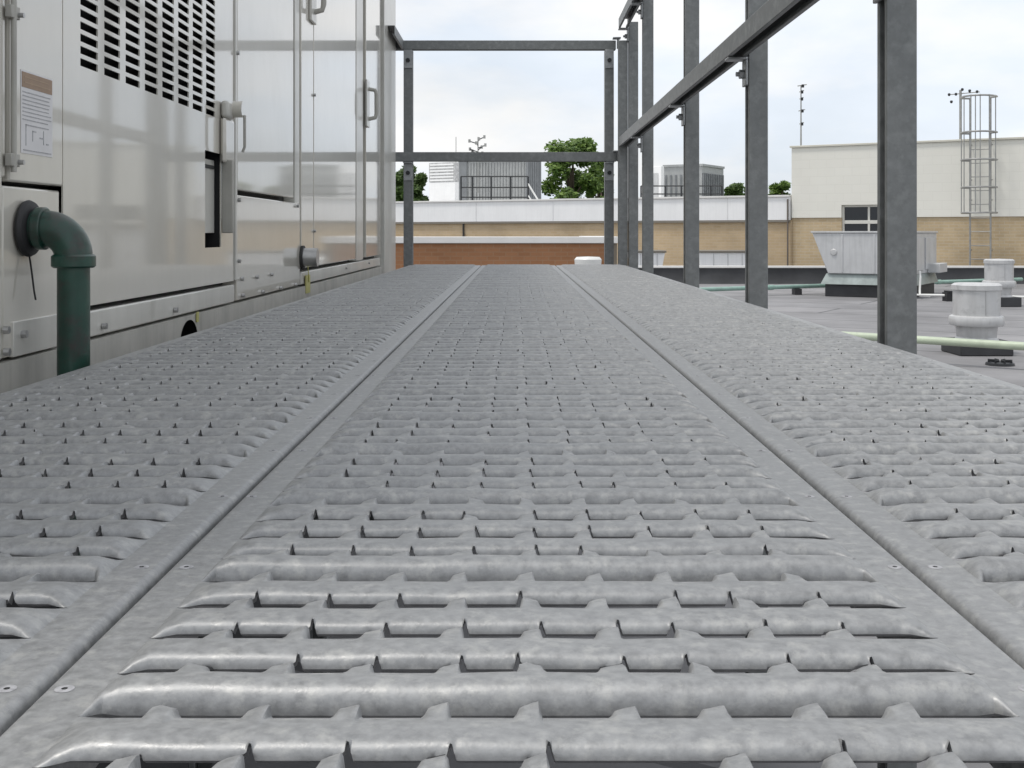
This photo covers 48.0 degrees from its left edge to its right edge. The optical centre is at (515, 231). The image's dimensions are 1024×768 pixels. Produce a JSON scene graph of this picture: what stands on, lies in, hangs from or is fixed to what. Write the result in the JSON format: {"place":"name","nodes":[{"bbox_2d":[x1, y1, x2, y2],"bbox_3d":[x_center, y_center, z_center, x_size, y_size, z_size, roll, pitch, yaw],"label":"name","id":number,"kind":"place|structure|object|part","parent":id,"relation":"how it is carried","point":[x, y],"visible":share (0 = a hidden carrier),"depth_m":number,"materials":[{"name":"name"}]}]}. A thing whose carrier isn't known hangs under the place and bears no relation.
{"place":"outdoors","nodes":[
{"label":"outdoors","id":0,"kind":"place"},
{"bbox_2d":[396,0,1023,198],"label":"sky","id":1,"kind":"structure","parent":0,"point":[522,101],"materials":[{"name":"white"}]},
{"bbox_3d":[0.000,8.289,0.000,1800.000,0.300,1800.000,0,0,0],"label":"ground","id":2,"kind":"structure","parent":0,"visible":0},
{"bbox_2d":[396,165,428,201],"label":"tree","id":3,"kind":"object","parent":2,"relation":"on","point":[419,181],"visible":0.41,"depth_m":104.51,"materials":[{"name":"green plant"}]},
{"bbox_2d":[541,137,603,198],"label":"tree","id":4,"kind":"object","parent":2,"relation":"on","point":[579,183],"visible":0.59,"depth_m":108.35,"materials":[{"name":"green plant"}]},
{"bbox_2d":[396,195,791,265],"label":"brick building","id":5,"kind":"structure","parent":2,"relation":"on","point":[721,222],"depth_m":30.17,"materials":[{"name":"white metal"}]},
{"bbox_2d":[429,162,458,200],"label":"white roof unit","id":6,"kind":"structure","parent":5,"relation":"on","point":[444,181],"depth_m":37.21,"materials":[{"name":"metal"}]},
{"bbox_2d":[468,135,486,192],"bbox_3d":[-1.329,-2.333,39.602,0.626,1.996,0.227,0,0,0],"label":"rooftop aerial","id":7,"kind":"object","parent":5,"relation":"on","point":[477,143],"visible":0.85,"depth_m":39.59,"materials":[{"name":"metal"}]},
{"bbox_2d":[460,176,537,199],"bbox_3d":[-0.484,-1.290,35.992,2.529,0.936,0.139,0,0,2],"label":"roof railing","id":8,"kind":"object","parent":5,"relation":"on","point":[510,187],"visible":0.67,"depth_m":35.98,"materials":[{"name":"black metal"}]},
{"bbox_2d":[459,162,540,199],"bbox_3d":[-0.571,-1.726,40.053,2.881,1.782,0.979,0,0,31],"label":"screened plant room","id":9,"kind":"object","parent":5,"relation":"on","point":[532,170],"visible":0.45,"depth_m":39.59,"materials":[{"name":"grey metal"}]},
{"bbox_2d":[641,166,663,196],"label":"white roof unit","id":10,"kind":"structure","parent":5,"relation":"on","point":[658,175],"depth_m":41.57,"materials":[{"name":"metal"}]},
{"bbox_2d":[640,185,722,196],"bbox_3d":[5.541,-1.198,38.500,2.766,0.726,0.054,0,0,0],"label":"roof railing","id":11,"kind":"object","parent":5,"relation":"on","point":[681,193],"visible":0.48,"depth_m":38.49,"materials":[{"name":"black metal"}]},
{"bbox_2d":[663,164,724,196],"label":"corrugated plant room","id":12,"kind":"object","parent":5,"relation":"on","point":[708,174],"visible":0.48,"depth_m":42.59,"materials":[{"name":"grey metal"}]},
{"bbox_2d":[585,162,603,197],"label":"tree","id":13,"kind":"object","parent":2,"relation":"on","point":[600,195],"visible":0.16,"depth_m":117.70,"materials":[{"name":"green plant"}]},
{"bbox_2d":[724,182,744,195],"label":"tree","id":14,"kind":"object","parent":2,"relation":"on","point":[734,189],"visible":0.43,"depth_m":119.56,"materials":[{"name":"green plant"}]},
{"bbox_2d":[768,180,790,194],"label":"tree","id":15,"kind":"object","parent":2,"relation":"on","point":[781,187],"visible":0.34,"depth_m":114.41,"materials":[{"name":"green plant"}]},
{"bbox_2d":[790,137,1023,265],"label":"block building","id":16,"kind":"structure","parent":2,"relation":"on","point":[834,187],"depth_m":25.80,"materials":[{"name":"white paint"}]},
{"bbox_2d":[798,84,806,144],"bbox_3d":[7.042,-2.839,28.300,0.228,1.606,0.060,0,0,0],"label":"radio mast","id":17,"kind":"object","parent":16,"relation":"on","point":[801,110],"visible":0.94,"depth_m":28.29,"materials":[{"name":"metal"}]},
{"bbox_2d":[842,205,876,230],"bbox_3d":[8.313,-0.131,26.571,1.529,1.000,0.070,0,0,31],"label":"window","id":18,"kind":"structure","parent":16,"relation":"in","point":[854,217],"depth_m":26.75,"materials":[{"name":"black glass"}]},
{"bbox_2d":[948,88,979,138],"bbox_3d":[10.339,-2.682,26.565,0.705,1.290,0.067,0,0,31],"label":"weather mast","id":19,"kind":"object","parent":16,"relation":"on","point":[960,93],"visible":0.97,"depth_m":26.57,"materials":[{"name":"metal"}]},
{"bbox_2d":[960,94,997,265],"bbox_3d":[10.015,-0.951,24.898,0.757,3.990,0.827,0,0,31],"label":"caged ladder","id":20,"kind":"object","parent":16,"relation":"attached to","point":[990,158],"visible":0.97,"depth_m":24.81,"materials":[{"name":"metal"}]},
{"bbox_3d":[4.000,4.915,11.000,39.000,6.548,45.000,0,0,0],"label":"lower building","id":21,"kind":"object","parent":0,"visible":0},
{"bbox_2d":[244,284,1023,767],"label":"flat roof","id":22,"kind":"structure","parent":21,"relation":"on","point":[818,306],"depth_m":10.11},
{"bbox_2d":[0,0,395,767],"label":"rooftop unit","id":23,"kind":"object","parent":22,"relation":"on","point":[190,166],"visible":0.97,"depth_m":1.95,"materials":[{"name":"metal"}]},
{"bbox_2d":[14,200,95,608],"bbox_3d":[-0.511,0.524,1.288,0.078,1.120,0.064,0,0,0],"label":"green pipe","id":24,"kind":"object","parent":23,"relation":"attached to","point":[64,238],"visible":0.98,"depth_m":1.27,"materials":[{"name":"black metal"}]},
{"bbox_2d":[29,257,36,299],"bbox_3d":[-0.542,0.049,1.288,0.010,0.054,0.002,0,0,0],"label":"hanging wire","id":25,"kind":"object","parent":24,"relation":"hanging from","point":[32,278],"visible":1,"depth_m":1.29,"materials":[{"name":"black rubber"}]},
{"bbox_3d":[-0.563,-0.972,2.547,0.030,1.778,0.568,0,0,0],"label":"upper door","id":26,"kind":"part","parent":23,"relation":"part of","materials":[{"name":"paint"}]},
{"bbox_3d":[-0.563,-0.884,3.022,0.030,1.954,0.175,0,0,0],"label":"tall door","id":27,"kind":"part","parent":23,"relation":"part of","materials":[{"name":"paint"}]},
{"bbox_3d":[-0.563,-0.884,3.524,0.030,1.954,0.810,0,0,0],"label":"tall door","id":28,"kind":"part","parent":23,"relation":"part of","materials":[{"name":"paint"}]},
{"bbox_3d":[-0.563,-0.884,4.427,0.030,1.954,0.448,0,0,0],"label":"narrow door","id":29,"kind":"part","parent":23,"relation":"part of","materials":[{"name":"paint"}]},
{"bbox_2d":[388,25,620,266],"bbox_3d":[-0.042,0.110,5.031,1.023,1.968,0.421,0,0,0],"label":"end guardrail","id":30,"kind":"object","parent":22,"relation":"on","point":[408,157],"visible":0.69,"depth_m":5.20,"materials":[{"name":"metal"}]},
{"bbox_2d":[396,236,617,268],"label":"brick parapet","id":31,"kind":"structure","parent":22,"relation":"on","point":[481,251],"depth_m":14.00,"materials":[{"name":"brown brick"}]},
{"bbox_2d":[0,264,1023,767],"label":"walkway","id":32,"kind":"structure","parent":22,"relation":"on","point":[736,448],"depth_m":0.52,"materials":[{"name":"grey metal"}]},
{"bbox_2d":[574,257,601,264],"bbox_3d":[0.595,0.648,9.500,0.226,0.892,0.226,0,0,0],"label":"vent stack","id":33,"kind":"object","parent":22,"relation":"on","point":[588,260],"visible":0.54,"depth_m":9.41,"materials":[{"name":"white plastic"}]},
{"bbox_2d":[638,250,666,265],"bbox_3d":[2.950,0.753,26.100,0.795,0.681,1.080,0,0,0],"label":"roof skylight","id":34,"kind":"object","parent":22,"relation":"on","point":[659,257],"visible":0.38,"depth_m":25.60,"materials":[{"name":"white metal"}]},
{"bbox_2d":[699,250,744,265],"bbox_3d":[4.708,0.753,26.100,1.329,0.681,1.080,0,0,0],"label":"roof skylight","id":35,"kind":"object","parent":22,"relation":"on","point":[721,257],"visible":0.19,"depth_m":25.60,"materials":[{"name":"white metal"}]},
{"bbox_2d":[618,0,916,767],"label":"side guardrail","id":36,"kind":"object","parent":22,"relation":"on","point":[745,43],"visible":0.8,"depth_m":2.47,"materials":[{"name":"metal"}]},
{"bbox_2d":[638,266,1023,283],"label":"roof upstand","id":37,"kind":"object","parent":22,"relation":"on","point":[776,274],"visible":0.35,"depth_m":24.29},
{"bbox_2d":[700,278,1022,294],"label":"gas pipe","id":38,"kind":"object","parent":22,"relation":"on","point":[796,289],"visible":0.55,"depth_m":20.02,"materials":[{"name":"green metal"}]},
{"bbox_2d":[811,231,946,297],"bbox_3d":[6.380,0.540,19.967,1.978,1.107,2.136,0,0,31],"label":"intake hood","id":39,"kind":"object","parent":22,"relation":"on","point":[849,258],"visible":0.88,"depth_m":19.37,"materials":[{"name":"metal"}]},
{"bbox_2d":[917,237,935,270],"bbox_3d":[6.998,0.370,19.651,0.017,0.547,1.700,0,0,31],"label":"side door","id":40,"kind":"structure","parent":39,"relation":"in","point":[930,243],"depth_m":19.68,"materials":[{"name":"metal"}]},
{"bbox_2d":[841,331,1023,349],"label":"gas pipe","id":41,"kind":"object","parent":22,"relation":"on","point":[993,344],"visible":0.21,"depth_m":9.37,"materials":[{"name":"green metal"}]},
{"bbox_2d":[942,290,951,300],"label":"pipe block","id":42,"kind":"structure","parent":22,"relation":"on","point":[948,295],"depth_m":18.12,"materials":[{"name":"black rubber"}]},
{"bbox_2d":[917,294,1023,297],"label":"drain pipe","id":43,"kind":"object","parent":42,"relation":"on","point":[940,295],"visible":0.29,"depth_m":18.25,"materials":[{"name":"white plastic"}]},
{"bbox_2d":[941,282,1012,355],"bbox_3d":[4.144,0.773,10.350,0.472,0.639,0.472,0,0,0],"label":"roof ventilator","id":44,"kind":"object","parent":22,"relation":"on","point":[976,310],"visible":0.95,"depth_m":10.18,"materials":[{"name":"metal"}]},
{"bbox_2d":[985,358,1014,366],"bbox_3d":[3.977,1.071,9.450,0.230,0.045,0.230,0,0,0],"label":"roof drain","id":45,"kind":"object","parent":22,"relation":"on","point":[999,363],"visible":1,"depth_m":9.38,"materials":[{"name":"black metal"}]},
{"bbox_2d":[982,259,1021,306],"bbox_3d":[7.140,0.744,17.000,0.472,0.699,0.472,0,0,0],"label":"roof ventilator","id":46,"kind":"object","parent":22,"relation":"on","point":[1000,271],"visible":0.69,"depth_m":16.81,"materials":[{"name":"metal"}]}
]}

